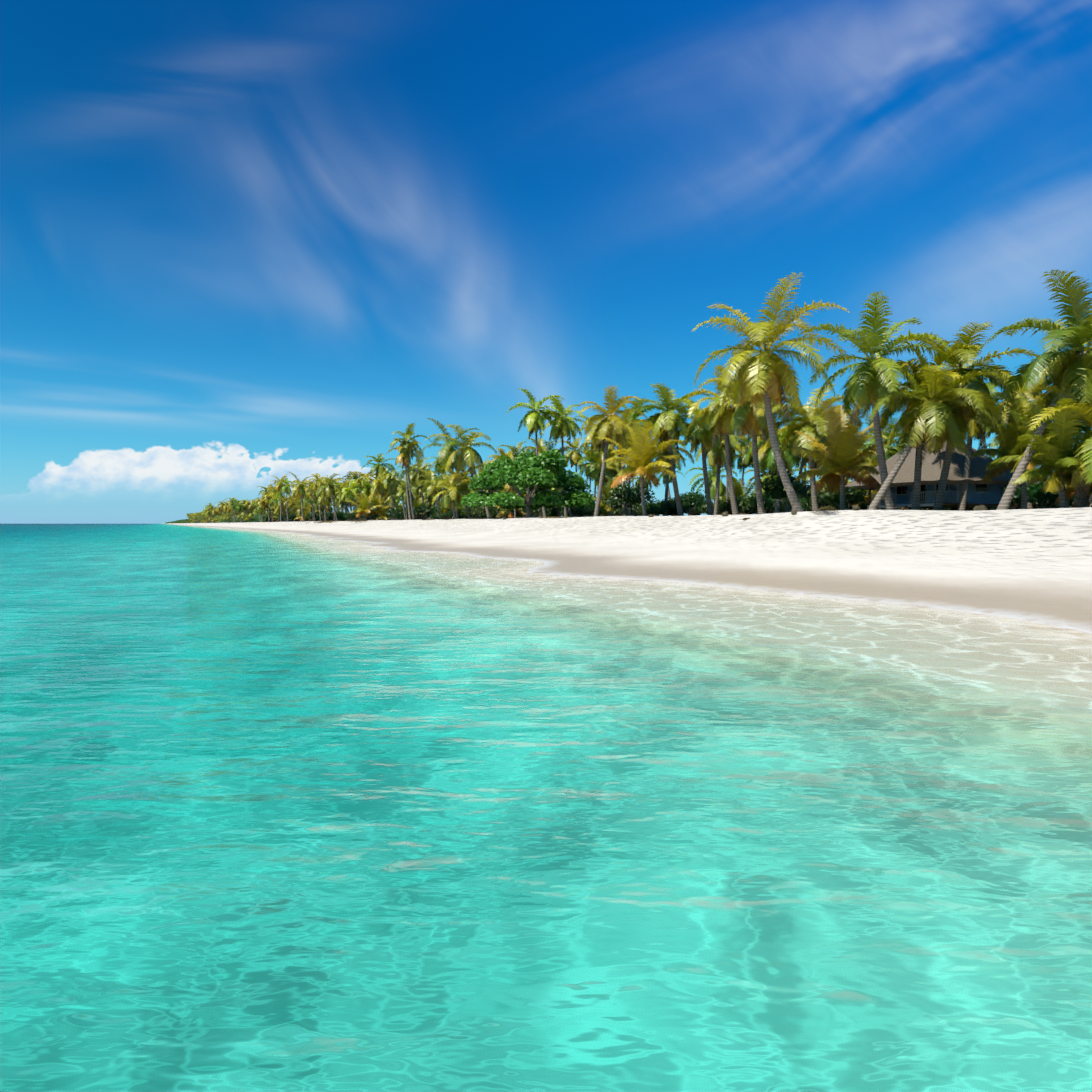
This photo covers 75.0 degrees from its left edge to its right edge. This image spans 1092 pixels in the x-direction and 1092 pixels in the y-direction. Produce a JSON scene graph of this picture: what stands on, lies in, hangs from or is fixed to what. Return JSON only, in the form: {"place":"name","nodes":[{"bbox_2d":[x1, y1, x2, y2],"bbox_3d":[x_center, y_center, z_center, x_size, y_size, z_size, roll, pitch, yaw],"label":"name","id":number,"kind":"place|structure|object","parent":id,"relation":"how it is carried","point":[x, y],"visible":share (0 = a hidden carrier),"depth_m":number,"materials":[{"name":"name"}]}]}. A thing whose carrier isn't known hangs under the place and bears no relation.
{"place":"outdoors","nodes":[
{"label":"outdoors","id":0,"kind":"place"},
{"bbox_2d":[0,524,1091,1091],"bbox_3d":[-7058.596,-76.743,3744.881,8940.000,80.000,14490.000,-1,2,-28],"label":"water","id":1,"kind":"structure","parent":0,"point":[290,812],"depth_m":2.15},
{"bbox_2d":[0,0,1091,523],"label":"sky","id":2,"kind":"structure","parent":0,"point":[244,244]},
{"bbox_2d":[169,507,1091,632],"bbox_3d":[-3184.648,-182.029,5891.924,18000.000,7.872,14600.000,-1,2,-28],"label":"terrain","id":3,"kind":"structure","parent":0,"point":[1032,565],"depth_m":16.10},
{"bbox_2d":[164,514,297,523],"bbox_3d":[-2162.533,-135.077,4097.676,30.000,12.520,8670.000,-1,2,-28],"label":"trees","id":4,"kind":"object","parent":3,"relation":"on","point":[257,517],"visible":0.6,"depth_m":393.45,"materials":[{"name":"green plant"}]},
{"bbox_2d":[269,474,287,521],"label":"palm","id":5,"kind":"object","parent":3,"relation":"on","point":[278,487],"visible":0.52,"depth_m":231.12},
{"bbox_2d":[273,496,289,521],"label":"palm","id":6,"kind":"object","parent":3,"relation":"on","point":[283,506],"visible":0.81,"depth_m":235.39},
{"bbox_2d":[274,478,294,521],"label":"palm","id":7,"kind":"object","parent":3,"relation":"on","point":[287,490],"visible":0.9,"depth_m":210.67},
{"bbox_2d":[284,496,303,521],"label":"palm","id":8,"kind":"object","parent":3,"relation":"on","point":[294,510],"visible":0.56,"depth_m":215.95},
{"bbox_2d":[283,472,313,521],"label":"palm","id":9,"kind":"object","parent":3,"relation":"on","point":[299,492],"visible":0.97,"depth_m":188.23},
{"bbox_2d":[290,502,309,516],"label":"palm","id":10,"kind":"object","parent":3,"relation":"on","point":[299,511],"visible":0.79,"depth_m":203.59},
{"bbox_2d":[307,473,328,520],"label":"palm","id":11,"kind":"object","parent":3,"relation":"on","point":[317,476],"visible":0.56,"depth_m":177.34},
{"bbox_2d":[308,488,338,520],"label":"palm","id":12,"kind":"object","parent":3,"relation":"on","point":[319,499],"visible":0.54,"depth_m":174.42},
{"bbox_2d":[310,473,347,520],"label":"palm","id":13,"kind":"object","parent":3,"relation":"on","point":[328,489],"visible":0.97,"depth_m":150.53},
{"bbox_2d":[331,481,358,519],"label":"palm","id":14,"kind":"object","parent":3,"relation":"on","point":[341,487],"visible":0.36,"depth_m":168.18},
{"bbox_2d":[337,479,361,519],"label":"palm","id":15,"kind":"object","parent":3,"relation":"on","point":[349,493],"visible":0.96,"depth_m":146.18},
{"bbox_2d":[341,472,360,509],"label":"palm","id":16,"kind":"object","parent":3,"relation":"on","point":[355,477],"visible":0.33,"depth_m":173.52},
{"bbox_2d":[347,491,381,519],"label":"palm","id":17,"kind":"object","parent":3,"relation":"on","point":[363,502],"visible":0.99,"depth_m":132.55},
{"bbox_2d":[351,471,377,519],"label":"palm","id":18,"kind":"object","parent":3,"relation":"on","point":[369,479],"visible":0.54,"depth_m":165.98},
{"bbox_2d":[354,476,377,519],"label":"palm","id":19,"kind":"object","parent":3,"relation":"on","point":[366,490],"visible":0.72,"depth_m":147.38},
{"bbox_2d":[362,472,392,505],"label":"palm","id":20,"kind":"object","parent":3,"relation":"on","point":[378,488],"visible":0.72,"depth_m":146.90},
{"bbox_2d":[361,453,395,519],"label":"palm","id":21,"kind":"object","parent":3,"relation":"on","point":[378,467],"visible":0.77,"depth_m":150.10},
{"bbox_2d":[367,494,391,519],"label":"palm","id":22,"kind":"object","parent":3,"relation":"on","point":[377,502],"visible":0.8,"depth_m":135.36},
{"bbox_2d":[375,470,404,519],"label":"palm","id":23,"kind":"object","parent":3,"relation":"on","point":[391,482],"visible":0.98,"depth_m":132.86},
{"bbox_2d":[385,508,403,519],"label":"shrub","id":24,"kind":"object","parent":3,"relation":"on","point":[392,512],"visible":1,"depth_m":120.56,"materials":[{"name":"green plant"}]},
{"bbox_2d":[386,470,415,519],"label":"palm","id":25,"kind":"object","parent":3,"relation":"on","point":[399,489],"visible":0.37,"depth_m":146.14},
{"bbox_2d":[387,438,423,519],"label":"palm","id":26,"kind":"object","parent":3,"relation":"on","point":[406,458],"visible":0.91,"depth_m":117.14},
{"bbox_2d":[388,477,426,519],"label":"palm","id":27,"kind":"object","parent":3,"relation":"on","point":[400,493],"visible":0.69,"depth_m":138.61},
{"bbox_2d":[389,423,431,519],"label":"palm","id":28,"kind":"object","parent":3,"relation":"on","point":[406,438],"visible":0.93,"depth_m":117.59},
{"bbox_2d":[401,449,438,518],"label":"palm","id":29,"kind":"object","parent":3,"relation":"on","point":[417,473],"visible":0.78,"depth_m":124.53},
{"bbox_2d":[410,504,433,519],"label":"shrub","id":30,"kind":"object","parent":3,"relation":"on","point":[417,510],"visible":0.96,"depth_m":125.13,"materials":[{"name":"green plant"}]},
{"bbox_2d":[416,470,445,518],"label":"palm","id":31,"kind":"object","parent":3,"relation":"on","point":[430,484],"visible":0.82,"depth_m":104.02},
{"bbox_2d":[428,471,469,518],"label":"palm","id":32,"kind":"object","parent":3,"relation":"on","point":[450,498],"visible":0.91,"depth_m":91.71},
{"bbox_2d":[419,418,479,518],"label":"palm","id":33,"kind":"object","parent":3,"relation":"on","point":[445,453],"visible":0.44,"depth_m":94.85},
{"bbox_2d":[437,466,481,518],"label":"palm","id":34,"kind":"object","parent":3,"relation":"on","point":[462,488],"visible":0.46,"depth_m":93.52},
{"bbox_2d":[425,424,497,518],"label":"palm","id":35,"kind":"object","parent":3,"relation":"on","point":[468,456],"visible":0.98,"depth_m":80.24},
{"bbox_2d":[469,506,489,518],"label":"shrub","id":36,"kind":"object","parent":3,"relation":"on","point":[478,510],"visible":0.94,"depth_m":105.68,"materials":[{"name":"green plant"}]},
{"bbox_2d":[493,488,525,517],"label":"palm","id":37,"kind":"object","parent":3,"relation":"on","point":[500,514],"visible":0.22,"depth_m":103.10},
{"bbox_2d":[497,441,532,459],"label":"palm","id":38,"kind":"object","parent":3,"relation":"on","point":[516,449],"visible":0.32,"depth_m":122.91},
{"bbox_2d":[461,449,595,517],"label":"leafy tree","id":39,"kind":"object","parent":3,"relation":"on","point":[533,478],"visible":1,"depth_m":72.02,"materials":[{"name":"green plant"}]},
{"bbox_2d":[505,388,563,517],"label":"palm","id":40,"kind":"object","parent":3,"relation":"on","point":[535,420],"visible":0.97,"depth_m":87.16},
{"bbox_2d":[521,507,550,517],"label":"shrub","id":41,"kind":"object","parent":3,"relation":"on","point":[537,510],"visible":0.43,"depth_m":92.15,"materials":[{"name":"green plant"}]},
{"bbox_2d":[522,438,554,456],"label":"palm","id":42,"kind":"object","parent":3,"relation":"on","point":[540,443],"visible":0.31,"depth_m":121.31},
{"bbox_2d":[525,440,574,517],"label":"palm","id":43,"kind":"object","parent":3,"relation":"on","point":[559,450],"visible":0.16,"depth_m":93.90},
{"bbox_2d":[540,397,592,516],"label":"palm","id":44,"kind":"object","parent":3,"relation":"on","point":[562,428],"visible":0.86,"depth_m":90.42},
{"bbox_2d":[547,487,596,516],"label":"shrub","id":45,"kind":"object","parent":3,"relation":"on","point":[563,495],"visible":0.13,"depth_m":76.01,"materials":[{"name":"green plant"}]},
{"bbox_2d":[557,437,590,471],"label":"palm","id":46,"kind":"object","parent":3,"relation":"on","point":[571,453],"visible":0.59,"depth_m":127.09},
{"bbox_2d":[573,451,592,515],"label":"palm","id":47,"kind":"object","parent":3,"relation":"on","point":[585,466],"visible":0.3,"depth_m":121.37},
{"bbox_2d":[576,415,605,498],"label":"palm","id":48,"kind":"object","parent":3,"relation":"on","point":[589,437],"visible":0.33,"depth_m":98.88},
{"bbox_2d":[581,508,601,516],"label":"shrub","id":49,"kind":"object","parent":3,"relation":"on","point":[589,511],"visible":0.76,"depth_m":91.96,"materials":[{"name":"green plant"}]},
{"bbox_2d":[578,450,606,501],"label":"palm","id":50,"kind":"object","parent":3,"relation":"on","point":[591,459],"visible":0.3,"depth_m":112.31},
{"bbox_2d":[579,452,624,515],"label":"palm","id":51,"kind":"object","parent":3,"relation":"on","point":[597,471],"visible":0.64,"depth_m":93.91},
{"bbox_2d":[592,473,621,515],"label":"palm","id":52,"kind":"object","parent":3,"relation":"on","point":[605,489],"visible":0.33,"depth_m":89.48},
{"bbox_2d":[590,449,626,515],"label":"palm","id":53,"kind":"object","parent":3,"relation":"on","point":[618,465],"visible":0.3,"depth_m":105.47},
{"bbox_2d":[579,385,647,516],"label":"palm","id":54,"kind":"object","parent":3,"relation":"on","point":[611,426],"visible":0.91,"depth_m":64.08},
{"bbox_2d":[602,497,634,515],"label":"shrub","id":55,"kind":"object","parent":3,"relation":"on","point":[619,506],"visible":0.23,"depth_m":79.33,"materials":[{"name":"green plant"}]},
{"bbox_2d":[591,411,646,515],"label":"palm","id":56,"kind":"object","parent":3,"relation":"on","point":[613,446],"visible":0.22,"depth_m":70.38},
{"bbox_2d":[604,481,655,515],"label":"shrub","id":57,"kind":"object","parent":3,"relation":"on","point":[632,495],"visible":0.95,"depth_m":69.61,"materials":[{"name":"green plant"}]},
{"bbox_2d":[615,398,664,506],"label":"palm","id":58,"kind":"object","parent":3,"relation":"on","point":[635,416],"visible":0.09,"depth_m":74.78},
{"bbox_2d":[595,421,686,515],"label":"palm","id":59,"kind":"object","parent":3,"relation":"on","point":[641,454],"visible":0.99,"depth_m":55.85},
{"bbox_2d":[626,475,657,514],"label":"palm","id":60,"kind":"object","parent":3,"relation":"on","point":[638,482],"visible":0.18,"depth_m":106.59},
{"bbox_2d":[315,505,986,522],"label":"beach debris","id":61,"kind":"object","parent":3,"relation":"on","point":[975,508],"visible":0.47,"depth_m":32.84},
{"bbox_2d":[646,503,668,515],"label":"shrub","id":62,"kind":"object","parent":3,"relation":"on","point":[655,508],"visible":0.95,"depth_m":75.75,"materials":[{"name":"green plant"}]},
{"bbox_2d":[653,499,676,515],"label":"shrub","id":63,"kind":"object","parent":3,"relation":"on","point":[668,507],"visible":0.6,"depth_m":78.43,"materials":[{"name":"green plant"}]},
{"bbox_2d":[628,383,710,515],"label":"palm","id":64,"kind":"object","parent":3,"relation":"on","point":[673,424],"visible":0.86,"depth_m":56.38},
{"bbox_2d":[658,464,684,485],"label":"palm","id":65,"kind":"object","parent":3,"relation":"on","point":[664,478],"visible":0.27,"depth_m":116.03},
{"bbox_2d":[652,434,698,515],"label":"palm","id":66,"kind":"object","parent":3,"relation":"on","point":[666,453],"visible":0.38,"depth_m":78.17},
{"bbox_2d":[672,488,706,515],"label":"shrub","id":67,"kind":"object","parent":3,"relation":"on","point":[696,499],"visible":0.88,"depth_m":76.03,"materials":[{"name":"green plant"}]},
{"bbox_2d":[672,397,730,514],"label":"palm","id":68,"kind":"object","parent":3,"relation":"on","point":[702,438],"visible":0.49,"depth_m":57.97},
{"bbox_2d":[686,462,740,502],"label":"palm","id":69,"kind":"object","parent":3,"relation":"on","point":[712,481],"visible":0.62,"depth_m":88.78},
{"bbox_2d":[690,434,751,514],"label":"palm","id":70,"kind":"object","parent":3,"relation":"on","point":[716,456],"visible":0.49,"depth_m":67.53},
{"bbox_2d":[686,365,764,514],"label":"palm","id":71,"kind":"object","parent":3,"relation":"on","point":[721,426],"visible":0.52,"depth_m":51.36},
{"bbox_2d":[713,502,738,514],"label":"shrub","id":72,"kind":"object","parent":3,"relation":"on","point":[725,507],"visible":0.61,"depth_m":70.28,"materials":[{"name":"green plant"}]},
{"bbox_2d":[705,433,751,512],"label":"palm","id":73,"kind":"object","parent":3,"relation":"on","point":[732,451],"visible":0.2,"depth_m":83.18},
{"bbox_2d":[722,497,755,513],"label":"shrub","id":74,"kind":"object","parent":3,"relation":"on","point":[743,505],"visible":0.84,"depth_m":68.33,"materials":[{"name":"green plant"}]},
{"bbox_2d":[723,477,755,511],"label":"palm","id":75,"kind":"object","parent":3,"relation":"on","point":[738,491],"visible":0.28,"depth_m":90.50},
{"bbox_2d":[731,439,762,488],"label":"palm","id":76,"kind":"object","parent":3,"relation":"on","point":[741,463],"visible":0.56,"depth_m":90.49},
{"bbox_2d":[697,352,802,513],"bbox_3d":[13.596,-6.652,46.606,7.178,11.165,6.546,-1,2,-28],"label":"palm","id":77,"kind":"object","parent":3,"relation":"on","point":[747,417],"visible":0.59,"depth_m":46.54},
{"bbox_2d":[736,491,780,513],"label":"shrub","id":78,"kind":"object","parent":3,"relation":"on","point":[753,494],"visible":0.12,"depth_m":74.02,"materials":[{"name":"green plant"}]},
{"bbox_2d":[749,497,774,513],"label":"shrub","id":79,"kind":"object","parent":3,"relation":"on","point":[755,502],"visible":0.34,"depth_m":69.77,"materials":[{"name":"green plant"}]},
{"bbox_2d":[737,430,792,478],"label":"palm","id":80,"kind":"object","parent":3,"relation":"on","point":[760,448],"visible":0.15,"depth_m":87.26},
{"bbox_2d":[745,469,792,512],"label":"palm","id":81,"kind":"object","parent":3,"relation":"on","point":[753,483],"visible":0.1,"depth_m":95.31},
{"bbox_2d":[691,272,851,511],"bbox_3d":[11.368,-6.771,36.367,8.090,12.464,8.050,-1,2,-28],"label":"palm","id":82,"kind":"object","parent":3,"relation":"on","point":[766,376],"visible":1,"depth_m":35.78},
{"bbox_2d":[755,495,789,512],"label":"shrub","id":83,"kind":"object","parent":3,"relation":"on","point":[772,501],"visible":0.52,"depth_m":69.67,"materials":[{"name":"green plant"}]},
{"bbox_2d":[742,415,816,512],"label":"palm","id":84,"kind":"object","parent":3,"relation":"on","point":[789,460],"visible":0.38,"depth_m":55.69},
{"bbox_2d":[751,461,809,512],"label":"palm","id":85,"kind":"object","parent":3,"relation":"on","point":[765,476],"visible":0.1,"depth_m":71.34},
{"bbox_2d":[760,470,819,512],"bbox_3d":[16.733,-3.523,48.984,4.096,3.709,4.714,2,2,42],"label":"shrub","id":86,"kind":"object","parent":3,"relation":"on","point":[776,490],"visible":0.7,"depth_m":48.41,"materials":[{"name":"green plant"}]},
{"bbox_2d":[760,383,862,510],"bbox_3d":[16.605,-5.831,45.401,6.793,9.549,6.446,1,2,27],"label":"palm","id":87,"kind":"object","parent":3,"relation":"on","point":[813,428],"visible":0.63,"depth_m":45.03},
{"bbox_2d":[798,491,824,508],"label":"shrub","id":88,"kind":"object","parent":3,"relation":"on","point":[803,500],"visible":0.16,"depth_m":68.50,"materials":[{"name":"green plant"}]},
{"bbox_2d":[784,403,851,511],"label":"palm","id":89,"kind":"object","parent":3,"relation":"on","point":[805,460],"visible":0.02,"depth_m":60.50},
{"bbox_2d":[804,488,851,510],"bbox_3d":[20.149,-3.086,50.930,3.116,2.451,2.707,1,2,32],"label":"shrub","id":90,"kind":"object","parent":3,"relation":"on","point":[824,503],"visible":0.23,"depth_m":50.76,"materials":[{"name":"green plant"}]},
{"bbox_2d":[817,486,868,509],"bbox_3d":[18.348,-2.612,43.470,2.666,2.044,3.202,-1,2,-16],"label":"shrub","id":91,"kind":"object","parent":3,"relation":"on","point":[851,496],"visible":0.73,"depth_m":43.12,"materials":[{"name":"green plant"}]},
{"bbox_2d":[787,399,900,509],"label":"palm","id":92,"kind":"object","parent":3,"relation":"on","point":[843,461],"visible":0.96,"depth_m":39.58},
{"bbox_2d":[845,429,889,488],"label":"palm","id":93,"kind":"object","parent":3,"relation":"on","point":[868,459],"visible":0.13,"depth_m":65.31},
{"bbox_2d":[799,290,955,509],"bbox_3d":[17.092,-6.578,36.851,7.232,11.756,6.594,0,2,-13],"label":"palm","id":94,"kind":"object","parent":3,"relation":"on","point":[870,382],"visible":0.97,"depth_m":36.38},
{"bbox_2d":[852,455,907,509],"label":"palm","id":95,"kind":"object","parent":3,"relation":"on","point":[875,464],"visible":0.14,"depth_m":61.03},
{"bbox_2d":[859,414,900,455],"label":"palm","id":96,"kind":"object","parent":3,"relation":"on","point":[870,421],"visible":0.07,"depth_m":90.61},
{"bbox_2d":[868,418,902,509],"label":"palm","id":97,"kind":"object","parent":3,"relation":"on","point":[892,447],"visible":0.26,"depth_m":70.33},
{"bbox_2d":[862,342,998,509],"bbox_3d":[20.331,-5.650,38.025,6.901,9.807,6.541,0,2,11],"label":"palm","id":98,"kind":"object","parent":3,"relation":"on","point":[912,403],"visible":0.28,"depth_m":37.58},
{"bbox_2d":[860,341,1007,509],"bbox_3d":[19.158,-5.442,35.757,7.085,9.790,7.022,-1,2,-28],"label":"palm","id":99,"kind":"object","parent":3,"relation":"on","point":[937,424],"visible":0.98,"depth_m":34.80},
{"bbox_2d":[845,439,1030,510],"bbox_3d":[28.278,-5.230,51.924,8.184,6.717,9.152,-1,2,-16],"label":"hut","id":100,"kind":"object","parent":3,"relation":"on","point":[990,493],"visible":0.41,"depth_m":49.28,"materials":[{"name":"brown wood"}]},
{"bbox_2d":[886,321,1038,509],"bbox_3d":[22.047,-6.206,38.173,7.410,11.022,7.476,-1,2,-28],"label":"palm","id":101,"kind":"object","parent":3,"relation":"on","point":[964,355],"visible":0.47,"depth_m":37.35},
{"bbox_2d":[936,375,1032,510],"bbox_3d":[28.372,-6.583,47.458,7.086,11.063,6.905,-1,2,-28],"label":"palm","id":102,"kind":"object","parent":3,"relation":"on","point":[978,430],"visible":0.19,"depth_m":47.10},
{"bbox_2d":[967,429,1036,506],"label":"palm","id":103,"kind":"object","parent":3,"relation":"on","point":[995,443],"visible":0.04,"depth_m":61.06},
{"bbox_2d":[970,358,1047,508],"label":"palm","id":104,"kind":"object","parent":3,"relation":"on","point":[1029,505],"visible":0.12,"depth_m":44.71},
{"bbox_2d":[1004,487,1020,509],"bbox_3d":[35.695,-3.459,54.375,3.626,2.686,3.210,-1,2,-39],"label":"shrub","id":105,"kind":"object","parent":3,"relation":"on","point":[1016,497],"visible":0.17,"depth_m":53.90,"materials":[{"name":"green plant"}]},
{"bbox_2d":[966,393,1066,508],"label":"palm","id":106,"kind":"object","parent":3,"relation":"on","point":[1010,437],"visible":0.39,"depth_m":38.05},
{"bbox_2d":[976,269,1091,509],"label":"palm","id":107,"kind":"object","parent":3,"relation":"on","point":[1072,366],"visible":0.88,"depth_m":29.68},
{"bbox_2d":[992,398,1091,507],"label":"palm","id":108,"kind":"object","parent":3,"relation":"on","point":[1054,450],"visible":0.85,"depth_m":29.73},
{"bbox_2d":[1015,482,1077,508],"bbox_3d":[29.106,-2.748,41.348,2.925,2.365,2.990,-1,2,-22],"label":"shrub","id":109,"kind":"object","parent":3,"relation":"on","point":[1033,495],"visible":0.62,"depth_m":41.16,"materials":[{"name":"green plant"}]},
{"bbox_2d":[1010,384,1091,507],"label":"palm","id":110,"kind":"object","parent":3,"relation":"on","point":[1084,455],"visible":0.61,"depth_m":29.17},
{"bbox_2d":[1020,478,1089,507],"bbox_3d":[31.429,-3.164,43.359,3.708,2.998,3.790,-1,2,-32],"label":"shrub","id":111,"kind":"object","parent":3,"relation":"on","point":[1068,501],"visible":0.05,"depth_m":43.27,"materials":[{"name":"green plant"}]},
{"bbox_2d":[1020,342,1090,507],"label":"palm","id":112,"kind":"object","parent":3,"relation":"on","point":[1084,502],"visible":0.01,"depth_m":39.21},
{"bbox_2d":[1040,480,1091,506],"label":"palm","id":113,"kind":"object","parent":3,"relation":"on","point":[1070,492],"visible":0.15,"depth_m":37.46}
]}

